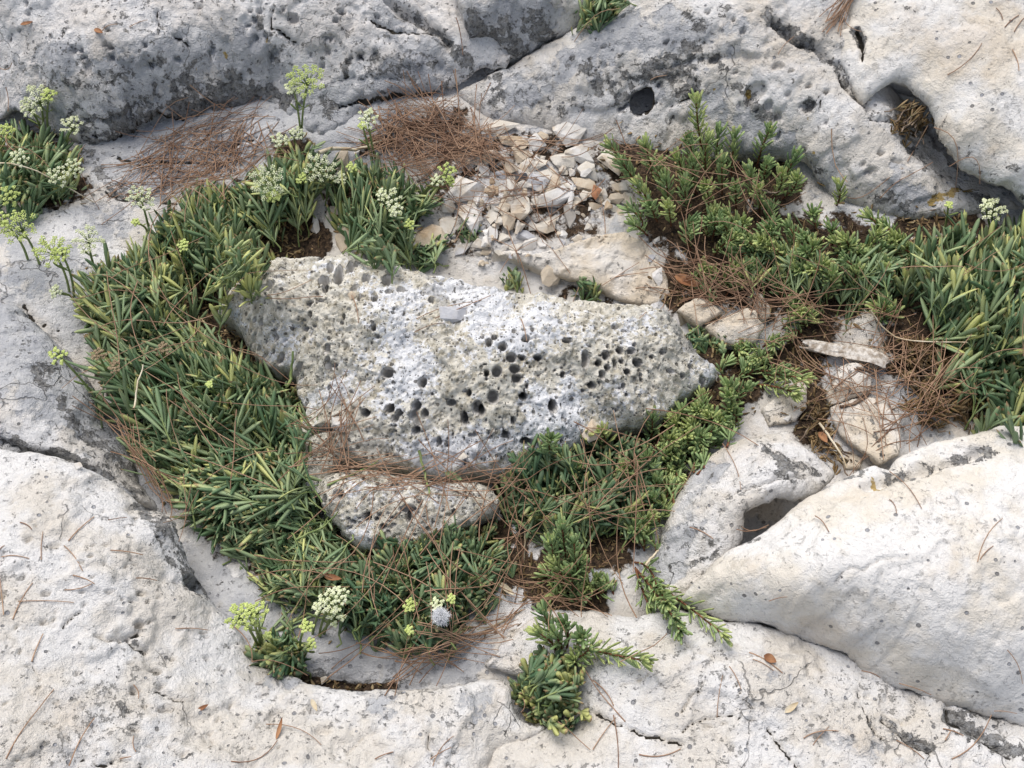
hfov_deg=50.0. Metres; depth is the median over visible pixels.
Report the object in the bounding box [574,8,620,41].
pine needle
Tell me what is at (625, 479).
pine needle
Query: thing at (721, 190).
pine needle
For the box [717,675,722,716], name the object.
pine needle
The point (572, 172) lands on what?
stone
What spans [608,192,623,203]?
stone
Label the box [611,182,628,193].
stone
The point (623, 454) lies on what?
pine needle
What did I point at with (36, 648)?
pine needle
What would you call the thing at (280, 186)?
rock samphire
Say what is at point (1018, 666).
pine needle
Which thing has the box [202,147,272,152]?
pine needle
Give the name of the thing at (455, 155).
pine needle
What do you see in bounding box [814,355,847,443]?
pine needle
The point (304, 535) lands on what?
green stalk
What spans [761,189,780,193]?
dead twig
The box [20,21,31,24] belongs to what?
fallen leaf
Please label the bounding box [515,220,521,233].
stone
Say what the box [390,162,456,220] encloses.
rock samphire
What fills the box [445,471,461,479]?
fallen leaf
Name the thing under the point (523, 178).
stone
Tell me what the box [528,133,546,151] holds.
stone
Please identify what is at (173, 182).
pine needle
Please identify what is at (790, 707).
fallen leaf
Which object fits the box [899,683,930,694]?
pine needle
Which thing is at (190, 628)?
pine needle
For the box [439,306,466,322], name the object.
stone
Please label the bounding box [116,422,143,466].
pine needle
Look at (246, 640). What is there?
pine needle
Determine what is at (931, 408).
pine needle
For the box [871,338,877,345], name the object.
stone
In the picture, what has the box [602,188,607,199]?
stone
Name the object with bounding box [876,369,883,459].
pine needle
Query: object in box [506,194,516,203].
stone
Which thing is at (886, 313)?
pine needle
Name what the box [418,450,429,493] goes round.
green stalk
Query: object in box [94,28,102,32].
fallen leaf
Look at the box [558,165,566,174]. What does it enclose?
stone
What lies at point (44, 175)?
needle
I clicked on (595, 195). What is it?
stone
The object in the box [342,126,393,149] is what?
pine needle
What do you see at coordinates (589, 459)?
pine needle
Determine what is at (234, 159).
pine needle
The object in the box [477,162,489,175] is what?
stone
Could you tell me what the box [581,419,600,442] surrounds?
stone
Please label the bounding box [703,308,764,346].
stone slab
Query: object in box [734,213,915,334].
rock samphire
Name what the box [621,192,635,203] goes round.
stone
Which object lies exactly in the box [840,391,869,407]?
dead twig
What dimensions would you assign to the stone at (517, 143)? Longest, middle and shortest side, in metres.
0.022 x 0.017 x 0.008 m
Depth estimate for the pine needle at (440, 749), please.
1.08 m
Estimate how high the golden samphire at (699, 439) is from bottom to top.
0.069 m
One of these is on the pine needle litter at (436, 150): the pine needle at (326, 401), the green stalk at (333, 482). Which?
the green stalk at (333, 482)
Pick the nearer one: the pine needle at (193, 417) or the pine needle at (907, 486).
the pine needle at (907, 486)
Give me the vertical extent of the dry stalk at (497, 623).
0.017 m
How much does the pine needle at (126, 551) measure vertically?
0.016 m
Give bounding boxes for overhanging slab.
[840,0,1023,204]
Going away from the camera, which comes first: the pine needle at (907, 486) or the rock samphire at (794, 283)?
the pine needle at (907, 486)
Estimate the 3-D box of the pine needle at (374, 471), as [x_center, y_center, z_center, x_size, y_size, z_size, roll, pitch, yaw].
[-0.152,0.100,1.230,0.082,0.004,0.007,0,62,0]
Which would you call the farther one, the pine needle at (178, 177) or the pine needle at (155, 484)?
the pine needle at (178, 177)
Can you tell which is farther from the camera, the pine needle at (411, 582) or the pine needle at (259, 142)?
the pine needle at (259, 142)
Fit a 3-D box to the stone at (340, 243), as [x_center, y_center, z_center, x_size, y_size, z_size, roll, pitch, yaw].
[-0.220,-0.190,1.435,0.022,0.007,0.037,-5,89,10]
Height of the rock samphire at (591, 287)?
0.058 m
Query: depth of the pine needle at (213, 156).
1.45 m
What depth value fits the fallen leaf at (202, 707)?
1.06 m
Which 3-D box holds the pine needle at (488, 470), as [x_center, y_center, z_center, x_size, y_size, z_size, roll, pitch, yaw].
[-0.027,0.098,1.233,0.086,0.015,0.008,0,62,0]
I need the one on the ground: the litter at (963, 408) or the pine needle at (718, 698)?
the litter at (963, 408)
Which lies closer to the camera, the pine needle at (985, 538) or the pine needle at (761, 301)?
the pine needle at (985, 538)
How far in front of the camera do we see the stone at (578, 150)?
1.45 m
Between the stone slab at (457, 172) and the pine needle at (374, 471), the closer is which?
the pine needle at (374, 471)
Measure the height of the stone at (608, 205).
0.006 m
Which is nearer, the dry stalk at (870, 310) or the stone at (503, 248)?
the dry stalk at (870, 310)
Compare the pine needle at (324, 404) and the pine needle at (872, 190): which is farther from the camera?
the pine needle at (872, 190)
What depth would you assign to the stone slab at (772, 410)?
1.30 m
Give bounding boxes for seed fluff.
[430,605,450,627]
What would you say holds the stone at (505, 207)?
on the ground
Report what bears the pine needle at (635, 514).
on the ground
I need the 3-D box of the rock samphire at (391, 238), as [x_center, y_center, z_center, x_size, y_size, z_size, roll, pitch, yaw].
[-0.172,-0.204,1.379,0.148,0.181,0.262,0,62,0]
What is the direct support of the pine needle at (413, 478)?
on the honeycombed rock at (348, 518)
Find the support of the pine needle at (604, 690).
on the bedrock rim at (668, 705)
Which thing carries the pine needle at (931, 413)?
on the pine needle litter at (436, 150)
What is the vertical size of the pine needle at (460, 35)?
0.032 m
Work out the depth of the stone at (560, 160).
1.45 m
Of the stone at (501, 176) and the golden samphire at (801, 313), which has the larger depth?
the stone at (501, 176)
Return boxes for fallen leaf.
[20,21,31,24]
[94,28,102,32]
[198,704,207,710]
[276,718,281,738]
[310,699,316,710]
[324,574,340,580]
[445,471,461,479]
[500,583,513,594]
[675,273,699,285]
[764,653,775,662]
[785,702,797,712]
[818,432,827,442]
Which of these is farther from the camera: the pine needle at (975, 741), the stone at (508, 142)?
the stone at (508, 142)
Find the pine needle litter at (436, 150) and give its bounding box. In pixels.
[2,0,1023,695]
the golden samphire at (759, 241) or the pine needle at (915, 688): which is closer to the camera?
the pine needle at (915, 688)
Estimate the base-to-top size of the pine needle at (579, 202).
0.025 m
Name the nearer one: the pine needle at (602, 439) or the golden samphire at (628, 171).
the pine needle at (602, 439)
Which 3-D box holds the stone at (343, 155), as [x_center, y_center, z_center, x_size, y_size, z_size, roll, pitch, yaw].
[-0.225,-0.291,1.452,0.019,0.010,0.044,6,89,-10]
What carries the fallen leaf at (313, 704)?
on the bedrock rim at (111, 636)
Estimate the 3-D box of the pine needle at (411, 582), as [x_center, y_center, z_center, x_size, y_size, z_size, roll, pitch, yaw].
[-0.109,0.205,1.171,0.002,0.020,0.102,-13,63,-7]
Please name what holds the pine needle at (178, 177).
on the pine needle litter at (436, 150)
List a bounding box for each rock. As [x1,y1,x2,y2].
[0,303,156,509]
[304,470,499,553]
[651,431,834,603]
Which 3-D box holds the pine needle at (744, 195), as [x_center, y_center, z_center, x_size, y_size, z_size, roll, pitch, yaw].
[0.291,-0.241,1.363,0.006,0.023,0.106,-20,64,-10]
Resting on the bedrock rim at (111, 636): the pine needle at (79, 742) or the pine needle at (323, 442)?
the pine needle at (79, 742)
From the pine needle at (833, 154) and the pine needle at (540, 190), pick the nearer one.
the pine needle at (833, 154)
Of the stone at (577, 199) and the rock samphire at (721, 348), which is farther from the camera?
the stone at (577, 199)
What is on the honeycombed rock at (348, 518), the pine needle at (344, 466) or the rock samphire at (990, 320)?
the pine needle at (344, 466)
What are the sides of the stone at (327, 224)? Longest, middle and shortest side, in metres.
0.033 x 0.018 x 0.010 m
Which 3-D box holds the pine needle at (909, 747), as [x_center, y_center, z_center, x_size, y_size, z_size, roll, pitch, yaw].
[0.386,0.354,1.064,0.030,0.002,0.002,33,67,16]
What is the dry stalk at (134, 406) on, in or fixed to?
on the rock samphire at (204, 377)
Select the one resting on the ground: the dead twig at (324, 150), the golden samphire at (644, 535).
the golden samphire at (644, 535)
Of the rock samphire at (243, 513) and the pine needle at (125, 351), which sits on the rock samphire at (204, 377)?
the pine needle at (125, 351)
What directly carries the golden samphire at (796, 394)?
on the ground
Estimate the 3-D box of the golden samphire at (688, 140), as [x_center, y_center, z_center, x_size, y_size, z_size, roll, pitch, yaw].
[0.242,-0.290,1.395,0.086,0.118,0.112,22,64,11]
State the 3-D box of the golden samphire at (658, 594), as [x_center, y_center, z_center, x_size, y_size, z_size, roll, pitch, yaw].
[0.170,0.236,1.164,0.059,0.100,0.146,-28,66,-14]
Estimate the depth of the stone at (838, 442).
1.29 m
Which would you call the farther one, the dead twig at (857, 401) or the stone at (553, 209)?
the stone at (553, 209)
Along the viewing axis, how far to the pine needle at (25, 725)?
0.97 m
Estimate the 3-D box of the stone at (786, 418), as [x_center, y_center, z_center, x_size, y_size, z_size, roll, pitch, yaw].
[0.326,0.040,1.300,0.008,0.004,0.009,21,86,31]
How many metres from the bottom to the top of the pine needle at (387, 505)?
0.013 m
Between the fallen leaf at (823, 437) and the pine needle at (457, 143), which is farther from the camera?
the pine needle at (457, 143)
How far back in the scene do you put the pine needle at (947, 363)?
1.26 m
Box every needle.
[0,162,93,202]
[0,580,3,614]
[5,689,53,758]
[12,582,32,619]
[18,600,73,602]
[31,634,42,661]
[62,327,184,387]
[68,517,93,540]
[68,718,94,765]
[70,294,126,340]
[95,166,163,201]
[98,315,212,327]
[101,162,167,224]
[110,550,142,554]
[116,141,178,165]
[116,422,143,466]
[129,135,184,171]
[130,281,147,359]
[134,447,162,509]
[139,461,175,511]
[144,172,205,190]
[147,176,216,179]
[148,215,169,304]
[158,187,210,207]
[163,261,225,325]
[167,170,242,199]
[169,400,248,449]
[175,628,206,629]
[177,374,217,453]
[182,146,235,170]
[186,123,238,133]
[193,123,246,138]
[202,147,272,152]
[203,128,215,175]
[210,125,244,178]
[226,124,296,151]
[231,624,252,660]
[231,740,277,762]
[252,659,307,675]
[255,586,349,601]
[266,724,320,744]
[270,296,322,298]
[278,397,365,480]
[287,558,345,622]
[288,369,347,425]
[288,464,407,469]
[298,453,392,461]
[302,365,334,424]
[309,455,391,474]
[313,411,352,458]
[320,380,360,472]
[323,459,394,468]
[338,397,346,466]
[340,470,412,476]
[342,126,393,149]
[352,131,423,161]
[356,105,424,144]
[356,477,427,508]
[356,494,428,526]
[369,455,440,491]
[369,507,385,615]
[376,448,433,543]
[387,440,480,479]
[388,92,443,106]
[388,454,443,501]
[395,492,430,569]
[395,648,470,662]
[400,537,418,619]
[412,97,438,154]
[412,150,496,156]
[416,300,480,318]
[417,621,512,643]
[418,72,459,140]
[419,482,476,555]
[425,93,459,148]
[429,104,476,172]
[432,736,452,765]
[435,295,490,318]
[438,461,496,481]
[446,121,503,174]
[446,479,520,491]
[447,576,505,637]
[449,468,525,476]
[452,549,459,630]
[456,18,462,54]
[457,461,527,528]
[459,122,493,149]
[474,84,481,163]
[500,496,525,568]
[503,498,528,552]
[516,138,546,182]
[517,181,568,193]
[534,583,578,616]
[548,179,604,222]
[548,584,567,629]
[558,721,590,749]
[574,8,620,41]
[574,421,635,463]
[584,425,606,494]
[586,671,625,721]
[587,427,666,456]
[592,680,613,705]
[592,717,615,749]
[596,468,665,506]
[602,514,654,563]
[613,410,631,511]
[613,715,618,767]
[616,120,638,149]
[616,158,699,177]
[620,633,666,661]
[623,425,699,486]
[633,461,637,571]
[635,454,658,543]
[639,236,708,261]
[639,257,707,269]
[639,748,680,756]
[646,408,758,445]
[654,144,707,166]
[668,297,720,310]
[685,177,756,214]
[686,153,721,215]
[693,223,705,294]
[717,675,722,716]
[722,443,740,487]
[730,152,767,222]
[735,279,788,306]
[749,652,782,672]
[767,286,819,297]
[770,362,870,412]
[790,352,886,393]
[803,730,836,737]
[809,305,905,338]
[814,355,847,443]
[831,128,846,181]
[836,366,893,424]
[848,168,902,198]
[860,308,915,316]
[874,334,922,403]
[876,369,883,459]
[879,414,956,426]
[880,162,932,197]
[881,348,928,390]
[889,471,921,508]
[896,740,923,758]
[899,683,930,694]
[901,266,969,270]
[901,391,962,410]
[915,390,939,439]
[927,334,971,390]
[932,353,964,393]
[934,127,957,190]
[947,43,981,74]
[949,157,979,183]
[952,715,991,758]
[977,518,1002,561]
[1007,650,1022,683]
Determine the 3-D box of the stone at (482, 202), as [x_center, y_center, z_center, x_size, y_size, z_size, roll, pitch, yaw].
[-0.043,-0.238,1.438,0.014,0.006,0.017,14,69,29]
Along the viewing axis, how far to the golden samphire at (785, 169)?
1.38 m
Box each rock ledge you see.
[0,0,511,144]
[458,0,1023,218]
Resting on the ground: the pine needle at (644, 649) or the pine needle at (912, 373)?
the pine needle at (912, 373)
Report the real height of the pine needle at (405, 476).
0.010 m
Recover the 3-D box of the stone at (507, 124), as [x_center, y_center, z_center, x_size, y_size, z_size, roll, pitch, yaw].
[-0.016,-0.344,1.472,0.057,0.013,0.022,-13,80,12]
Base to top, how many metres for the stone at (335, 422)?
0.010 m
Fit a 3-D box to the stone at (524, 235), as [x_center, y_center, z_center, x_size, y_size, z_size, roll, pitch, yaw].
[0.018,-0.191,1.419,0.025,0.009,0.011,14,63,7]
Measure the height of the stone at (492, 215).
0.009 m
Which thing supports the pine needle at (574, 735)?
on the bedrock rim at (668, 705)
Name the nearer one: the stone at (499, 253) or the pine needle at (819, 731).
the pine needle at (819, 731)
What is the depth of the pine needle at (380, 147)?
1.44 m
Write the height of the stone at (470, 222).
0.016 m
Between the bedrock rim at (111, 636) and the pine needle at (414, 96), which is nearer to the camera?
the bedrock rim at (111, 636)
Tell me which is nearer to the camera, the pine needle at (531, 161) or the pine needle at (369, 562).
the pine needle at (369, 562)
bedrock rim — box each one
[0,449,545,767]
[484,609,1023,767]
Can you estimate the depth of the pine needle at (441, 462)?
1.24 m
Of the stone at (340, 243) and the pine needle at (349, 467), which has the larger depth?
the stone at (340, 243)
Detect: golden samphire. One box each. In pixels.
[523,598,658,671]
[531,530,624,606]
[539,405,661,482]
[540,513,589,597]
[599,131,676,236]
[621,458,686,551]
[627,557,732,647]
[652,374,759,474]
[666,88,744,212]
[678,197,790,302]
[715,323,802,380]
[723,121,847,212]
[754,358,817,403]
[776,201,918,305]
[781,291,823,329]
[864,287,904,324]
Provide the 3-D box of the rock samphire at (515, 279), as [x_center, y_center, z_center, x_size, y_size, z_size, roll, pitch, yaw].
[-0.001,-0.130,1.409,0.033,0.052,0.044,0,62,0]
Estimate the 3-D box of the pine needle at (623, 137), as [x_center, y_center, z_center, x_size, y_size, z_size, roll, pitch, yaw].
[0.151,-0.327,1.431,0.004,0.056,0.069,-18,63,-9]
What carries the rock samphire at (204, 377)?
on the ground
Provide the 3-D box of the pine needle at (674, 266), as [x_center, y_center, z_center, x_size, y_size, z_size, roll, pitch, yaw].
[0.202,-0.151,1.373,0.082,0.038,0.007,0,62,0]
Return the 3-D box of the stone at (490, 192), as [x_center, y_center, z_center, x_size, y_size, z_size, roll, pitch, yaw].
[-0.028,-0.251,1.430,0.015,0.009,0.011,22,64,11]
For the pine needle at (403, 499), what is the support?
on the honeycombed rock at (348, 518)
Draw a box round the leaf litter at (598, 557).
[2,121,988,690]
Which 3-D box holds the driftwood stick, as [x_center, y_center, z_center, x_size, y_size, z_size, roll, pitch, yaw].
[0.403,-0.038,1.321,0.112,0.026,0.023,18,63,9]
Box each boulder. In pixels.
[218,254,716,485]
[679,426,1023,726]
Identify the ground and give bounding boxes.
[0,68,1023,727]
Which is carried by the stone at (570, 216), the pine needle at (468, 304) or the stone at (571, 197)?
the stone at (571, 197)
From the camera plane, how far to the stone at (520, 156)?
1.45 m
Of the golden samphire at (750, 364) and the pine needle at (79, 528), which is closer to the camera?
the pine needle at (79, 528)
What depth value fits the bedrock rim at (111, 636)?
1.08 m
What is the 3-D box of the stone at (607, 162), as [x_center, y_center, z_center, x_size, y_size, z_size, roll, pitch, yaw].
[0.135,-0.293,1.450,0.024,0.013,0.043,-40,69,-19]
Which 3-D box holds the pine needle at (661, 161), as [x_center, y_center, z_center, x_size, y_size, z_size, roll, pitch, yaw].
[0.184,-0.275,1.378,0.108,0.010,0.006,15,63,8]
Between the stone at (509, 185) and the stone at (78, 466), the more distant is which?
the stone at (509, 185)
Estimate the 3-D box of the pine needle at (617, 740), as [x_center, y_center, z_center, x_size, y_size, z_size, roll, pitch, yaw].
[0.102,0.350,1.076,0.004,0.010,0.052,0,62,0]
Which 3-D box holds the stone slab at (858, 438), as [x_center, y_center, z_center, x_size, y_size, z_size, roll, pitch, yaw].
[0.414,0.066,1.296,0.079,0.069,0.088,0,62,0]
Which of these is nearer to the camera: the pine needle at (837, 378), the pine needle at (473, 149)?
the pine needle at (837, 378)
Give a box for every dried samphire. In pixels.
[799,404,851,475]
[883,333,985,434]
[884,99,934,147]
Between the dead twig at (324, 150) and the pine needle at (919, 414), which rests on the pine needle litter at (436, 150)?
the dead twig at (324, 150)
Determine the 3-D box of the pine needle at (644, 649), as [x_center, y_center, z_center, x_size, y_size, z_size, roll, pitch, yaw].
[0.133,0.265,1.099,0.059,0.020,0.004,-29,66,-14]
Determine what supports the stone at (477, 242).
on the ground
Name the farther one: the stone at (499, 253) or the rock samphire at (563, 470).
the stone at (499, 253)
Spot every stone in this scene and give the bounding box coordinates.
[73,462,82,469]
[311,216,319,233]
[320,676,326,683]
[323,206,337,227]
[331,416,348,432]
[335,151,347,171]
[335,224,348,252]
[348,291,355,299]
[415,224,447,247]
[435,97,452,122]
[439,216,455,233]
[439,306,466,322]
[442,195,455,212]
[448,176,484,202]
[451,98,457,106]
[455,243,468,254]
[458,203,482,235]
[458,452,466,459]
[472,238,482,248]
[473,197,481,205]
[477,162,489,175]
[477,198,483,206]
[481,150,498,164]
[481,235,490,246]
[481,248,491,255]
[484,185,495,195]
[486,120,519,134]
[487,210,498,223]
[487,226,497,238]
[488,185,498,197]
[489,177,494,183]
[490,195,499,205]
[491,205,498,211]
[494,250,504,255]
[495,171,506,178]
[495,181,503,188]
[495,217,502,224]
[498,136,522,145]
[498,198,510,214]
[498,233,509,241]
[500,244,507,250]
[501,212,515,230]
[504,161,518,172]
[505,179,516,194]
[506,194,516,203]
[508,244,521,250]
[510,196,532,219]
[511,147,531,163]
[513,139,528,148]
[515,173,527,182]
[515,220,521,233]
[516,180,531,187]
[516,230,534,240]
[519,158,547,171]
[522,165,529,172]
[522,237,536,250]
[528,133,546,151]
[528,173,550,192]
[528,221,536,230]
[531,198,538,206]
[534,219,555,232]
[536,178,559,193]
[537,131,548,138]
[537,238,546,248]
[538,185,569,207]
[539,168,551,177]
[540,264,559,286]
[546,207,556,214]
[550,153,575,168]
[550,166,560,183]
[552,122,586,146]
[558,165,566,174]
[560,230,567,238]
[564,144,593,163]
[564,202,576,228]
[568,184,573,209]
[569,168,575,176]
[571,177,595,191]
[571,234,582,241]
[574,197,581,202]
[577,161,597,180]
[580,168,592,176]
[580,190,587,200]
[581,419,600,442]
[584,223,592,230]
[589,202,601,210]
[591,185,601,199]
[595,196,603,203]
[597,149,620,175]
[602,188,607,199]
[604,200,612,209]
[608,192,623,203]
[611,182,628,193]
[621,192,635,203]
[648,254,655,262]
[652,267,661,285]
[783,414,790,421]
[832,439,841,445]
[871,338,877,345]
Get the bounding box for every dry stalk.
[132,364,143,409]
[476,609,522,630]
[524,531,525,557]
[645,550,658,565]
[818,423,846,466]
[869,309,966,342]
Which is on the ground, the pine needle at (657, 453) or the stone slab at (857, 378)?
the stone slab at (857, 378)
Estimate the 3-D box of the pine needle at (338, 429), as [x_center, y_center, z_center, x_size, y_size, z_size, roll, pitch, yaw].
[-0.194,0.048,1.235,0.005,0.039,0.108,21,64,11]
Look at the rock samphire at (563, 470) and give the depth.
1.24 m
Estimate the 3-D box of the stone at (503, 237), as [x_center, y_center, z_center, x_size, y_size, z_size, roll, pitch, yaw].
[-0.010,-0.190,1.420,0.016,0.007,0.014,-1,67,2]
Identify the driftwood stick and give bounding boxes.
[799,339,893,370]
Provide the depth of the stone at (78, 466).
1.17 m
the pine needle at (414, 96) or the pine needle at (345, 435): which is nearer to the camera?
the pine needle at (345, 435)
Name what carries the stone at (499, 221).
on the stone
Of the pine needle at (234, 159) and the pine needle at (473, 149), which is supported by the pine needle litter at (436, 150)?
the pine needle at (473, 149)
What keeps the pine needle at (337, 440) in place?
on the honeycombed boulder at (483, 367)
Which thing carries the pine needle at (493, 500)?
on the honeycombed rock at (348, 518)
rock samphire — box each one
[0,84,88,226]
[0,210,208,354]
[48,310,318,468]
[116,400,332,567]
[125,177,287,334]
[224,64,346,246]
[224,601,316,679]
[235,499,371,648]
[323,107,423,283]
[326,514,517,665]
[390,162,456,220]
[398,233,450,273]
[450,214,482,242]
[494,430,665,553]
[499,266,523,293]
[507,644,591,735]
[571,0,636,34]
[571,276,601,301]
[685,323,714,353]
[709,333,726,357]
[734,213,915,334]
[891,198,1023,414]
[949,355,1023,446]
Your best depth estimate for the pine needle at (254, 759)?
1.04 m
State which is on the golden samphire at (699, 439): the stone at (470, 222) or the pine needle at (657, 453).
the pine needle at (657, 453)
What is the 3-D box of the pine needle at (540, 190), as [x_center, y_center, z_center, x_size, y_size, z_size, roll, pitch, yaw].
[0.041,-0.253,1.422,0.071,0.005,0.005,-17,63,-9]
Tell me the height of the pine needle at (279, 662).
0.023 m
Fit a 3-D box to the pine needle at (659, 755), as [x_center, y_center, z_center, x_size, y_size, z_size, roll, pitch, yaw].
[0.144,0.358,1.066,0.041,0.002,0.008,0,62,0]
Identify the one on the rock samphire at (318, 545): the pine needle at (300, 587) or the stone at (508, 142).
the pine needle at (300, 587)
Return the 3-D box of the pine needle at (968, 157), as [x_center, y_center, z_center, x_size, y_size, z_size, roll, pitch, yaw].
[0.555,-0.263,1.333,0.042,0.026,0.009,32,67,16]
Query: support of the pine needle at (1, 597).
on the bedrock rim at (111, 636)
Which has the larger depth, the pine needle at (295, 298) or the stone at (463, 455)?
the pine needle at (295, 298)
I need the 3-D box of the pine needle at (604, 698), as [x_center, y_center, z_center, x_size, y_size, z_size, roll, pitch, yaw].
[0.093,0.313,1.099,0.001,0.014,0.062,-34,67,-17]
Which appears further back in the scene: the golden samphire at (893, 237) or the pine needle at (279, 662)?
the golden samphire at (893, 237)
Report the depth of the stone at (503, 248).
1.41 m
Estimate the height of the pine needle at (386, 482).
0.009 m
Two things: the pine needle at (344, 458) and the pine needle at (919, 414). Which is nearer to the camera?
the pine needle at (344, 458)
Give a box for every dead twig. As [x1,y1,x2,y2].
[318,140,381,153]
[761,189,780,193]
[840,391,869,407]
[856,367,874,374]
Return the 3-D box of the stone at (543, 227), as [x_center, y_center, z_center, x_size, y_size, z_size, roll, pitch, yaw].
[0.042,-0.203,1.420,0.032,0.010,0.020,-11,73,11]
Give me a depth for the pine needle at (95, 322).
1.29 m
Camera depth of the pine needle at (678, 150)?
1.37 m
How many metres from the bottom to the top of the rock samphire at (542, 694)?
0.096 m
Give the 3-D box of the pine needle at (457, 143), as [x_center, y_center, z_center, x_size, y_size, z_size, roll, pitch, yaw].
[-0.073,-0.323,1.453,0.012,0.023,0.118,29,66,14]
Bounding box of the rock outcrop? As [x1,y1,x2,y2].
[456,0,593,68]
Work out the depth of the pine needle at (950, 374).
1.26 m
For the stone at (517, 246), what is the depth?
1.42 m
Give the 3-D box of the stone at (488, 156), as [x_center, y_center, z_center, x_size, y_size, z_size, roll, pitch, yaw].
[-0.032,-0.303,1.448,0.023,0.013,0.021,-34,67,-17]
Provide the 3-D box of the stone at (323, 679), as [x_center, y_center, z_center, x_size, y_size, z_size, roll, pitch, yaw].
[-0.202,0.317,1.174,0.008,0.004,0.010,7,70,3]
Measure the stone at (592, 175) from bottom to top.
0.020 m
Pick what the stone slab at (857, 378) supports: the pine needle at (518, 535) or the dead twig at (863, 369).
the dead twig at (863, 369)
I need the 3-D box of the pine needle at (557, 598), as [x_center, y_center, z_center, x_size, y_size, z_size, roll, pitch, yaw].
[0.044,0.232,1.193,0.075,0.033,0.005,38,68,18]
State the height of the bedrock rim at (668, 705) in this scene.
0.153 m
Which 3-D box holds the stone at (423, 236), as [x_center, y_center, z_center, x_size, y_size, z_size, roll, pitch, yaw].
[-0.105,-0.192,1.425,0.044,0.012,0.032,3,85,11]
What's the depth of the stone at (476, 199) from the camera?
1.43 m
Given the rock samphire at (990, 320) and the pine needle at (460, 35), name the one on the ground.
the rock samphire at (990, 320)
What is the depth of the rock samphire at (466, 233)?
1.42 m
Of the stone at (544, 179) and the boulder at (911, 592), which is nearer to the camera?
the boulder at (911, 592)
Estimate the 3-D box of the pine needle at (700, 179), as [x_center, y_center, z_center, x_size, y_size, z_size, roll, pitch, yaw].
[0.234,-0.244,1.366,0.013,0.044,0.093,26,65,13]
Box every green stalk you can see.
[282,351,293,388]
[296,512,337,540]
[327,460,377,485]
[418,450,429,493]
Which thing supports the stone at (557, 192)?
on the ground
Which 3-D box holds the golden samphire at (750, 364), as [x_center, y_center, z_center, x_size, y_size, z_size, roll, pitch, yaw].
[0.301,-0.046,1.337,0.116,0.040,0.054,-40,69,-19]
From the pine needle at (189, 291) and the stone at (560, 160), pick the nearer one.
the pine needle at (189, 291)
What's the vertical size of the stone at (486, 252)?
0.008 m
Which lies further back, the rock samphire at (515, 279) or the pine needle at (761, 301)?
the rock samphire at (515, 279)
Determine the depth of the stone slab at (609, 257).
1.39 m
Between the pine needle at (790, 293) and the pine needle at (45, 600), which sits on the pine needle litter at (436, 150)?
the pine needle at (790, 293)
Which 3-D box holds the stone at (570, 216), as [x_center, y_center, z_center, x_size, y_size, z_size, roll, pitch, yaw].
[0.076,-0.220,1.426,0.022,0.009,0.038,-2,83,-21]
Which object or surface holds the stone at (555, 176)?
on the ground
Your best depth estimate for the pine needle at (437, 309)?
1.25 m
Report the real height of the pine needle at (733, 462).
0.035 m
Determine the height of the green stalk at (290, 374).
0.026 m
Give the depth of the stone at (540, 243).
1.42 m
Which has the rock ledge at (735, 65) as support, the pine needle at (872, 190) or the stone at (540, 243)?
the pine needle at (872, 190)
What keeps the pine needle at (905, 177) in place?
on the rock ledge at (735, 65)
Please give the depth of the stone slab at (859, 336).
1.34 m
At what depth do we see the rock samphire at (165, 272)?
1.32 m
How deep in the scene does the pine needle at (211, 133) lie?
1.46 m
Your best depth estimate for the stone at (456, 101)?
1.48 m
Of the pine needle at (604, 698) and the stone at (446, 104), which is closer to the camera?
the pine needle at (604, 698)
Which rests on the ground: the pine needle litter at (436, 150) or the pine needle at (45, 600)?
the pine needle litter at (436, 150)
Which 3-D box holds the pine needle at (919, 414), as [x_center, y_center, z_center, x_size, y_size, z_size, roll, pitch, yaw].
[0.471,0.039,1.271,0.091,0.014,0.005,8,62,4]
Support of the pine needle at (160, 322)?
on the rock samphire at (165, 272)
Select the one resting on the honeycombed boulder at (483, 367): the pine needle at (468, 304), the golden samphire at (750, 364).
the pine needle at (468, 304)
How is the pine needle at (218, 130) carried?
on the ground
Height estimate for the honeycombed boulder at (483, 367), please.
0.224 m
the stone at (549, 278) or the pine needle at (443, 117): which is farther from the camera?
the pine needle at (443, 117)
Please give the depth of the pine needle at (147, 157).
1.45 m
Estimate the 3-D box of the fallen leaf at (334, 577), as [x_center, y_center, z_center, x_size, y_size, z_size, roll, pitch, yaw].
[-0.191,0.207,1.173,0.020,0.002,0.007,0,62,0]
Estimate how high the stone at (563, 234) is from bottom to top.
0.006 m
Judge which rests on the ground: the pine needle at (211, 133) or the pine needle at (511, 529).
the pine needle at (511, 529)
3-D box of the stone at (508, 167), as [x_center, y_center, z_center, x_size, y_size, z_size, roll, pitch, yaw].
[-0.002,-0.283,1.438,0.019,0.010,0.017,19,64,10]
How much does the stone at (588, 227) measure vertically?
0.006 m
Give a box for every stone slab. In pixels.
[420,154,492,179]
[492,232,669,305]
[676,298,722,327]
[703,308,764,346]
[747,289,770,322]
[761,382,806,426]
[826,363,871,406]
[829,397,901,466]
[841,309,884,369]
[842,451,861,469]
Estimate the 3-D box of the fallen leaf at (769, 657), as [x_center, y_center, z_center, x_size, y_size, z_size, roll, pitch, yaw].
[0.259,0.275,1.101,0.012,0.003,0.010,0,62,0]
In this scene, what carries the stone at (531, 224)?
on the ground
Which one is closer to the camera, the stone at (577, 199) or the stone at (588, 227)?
the stone at (588, 227)
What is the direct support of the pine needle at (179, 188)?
on the ground

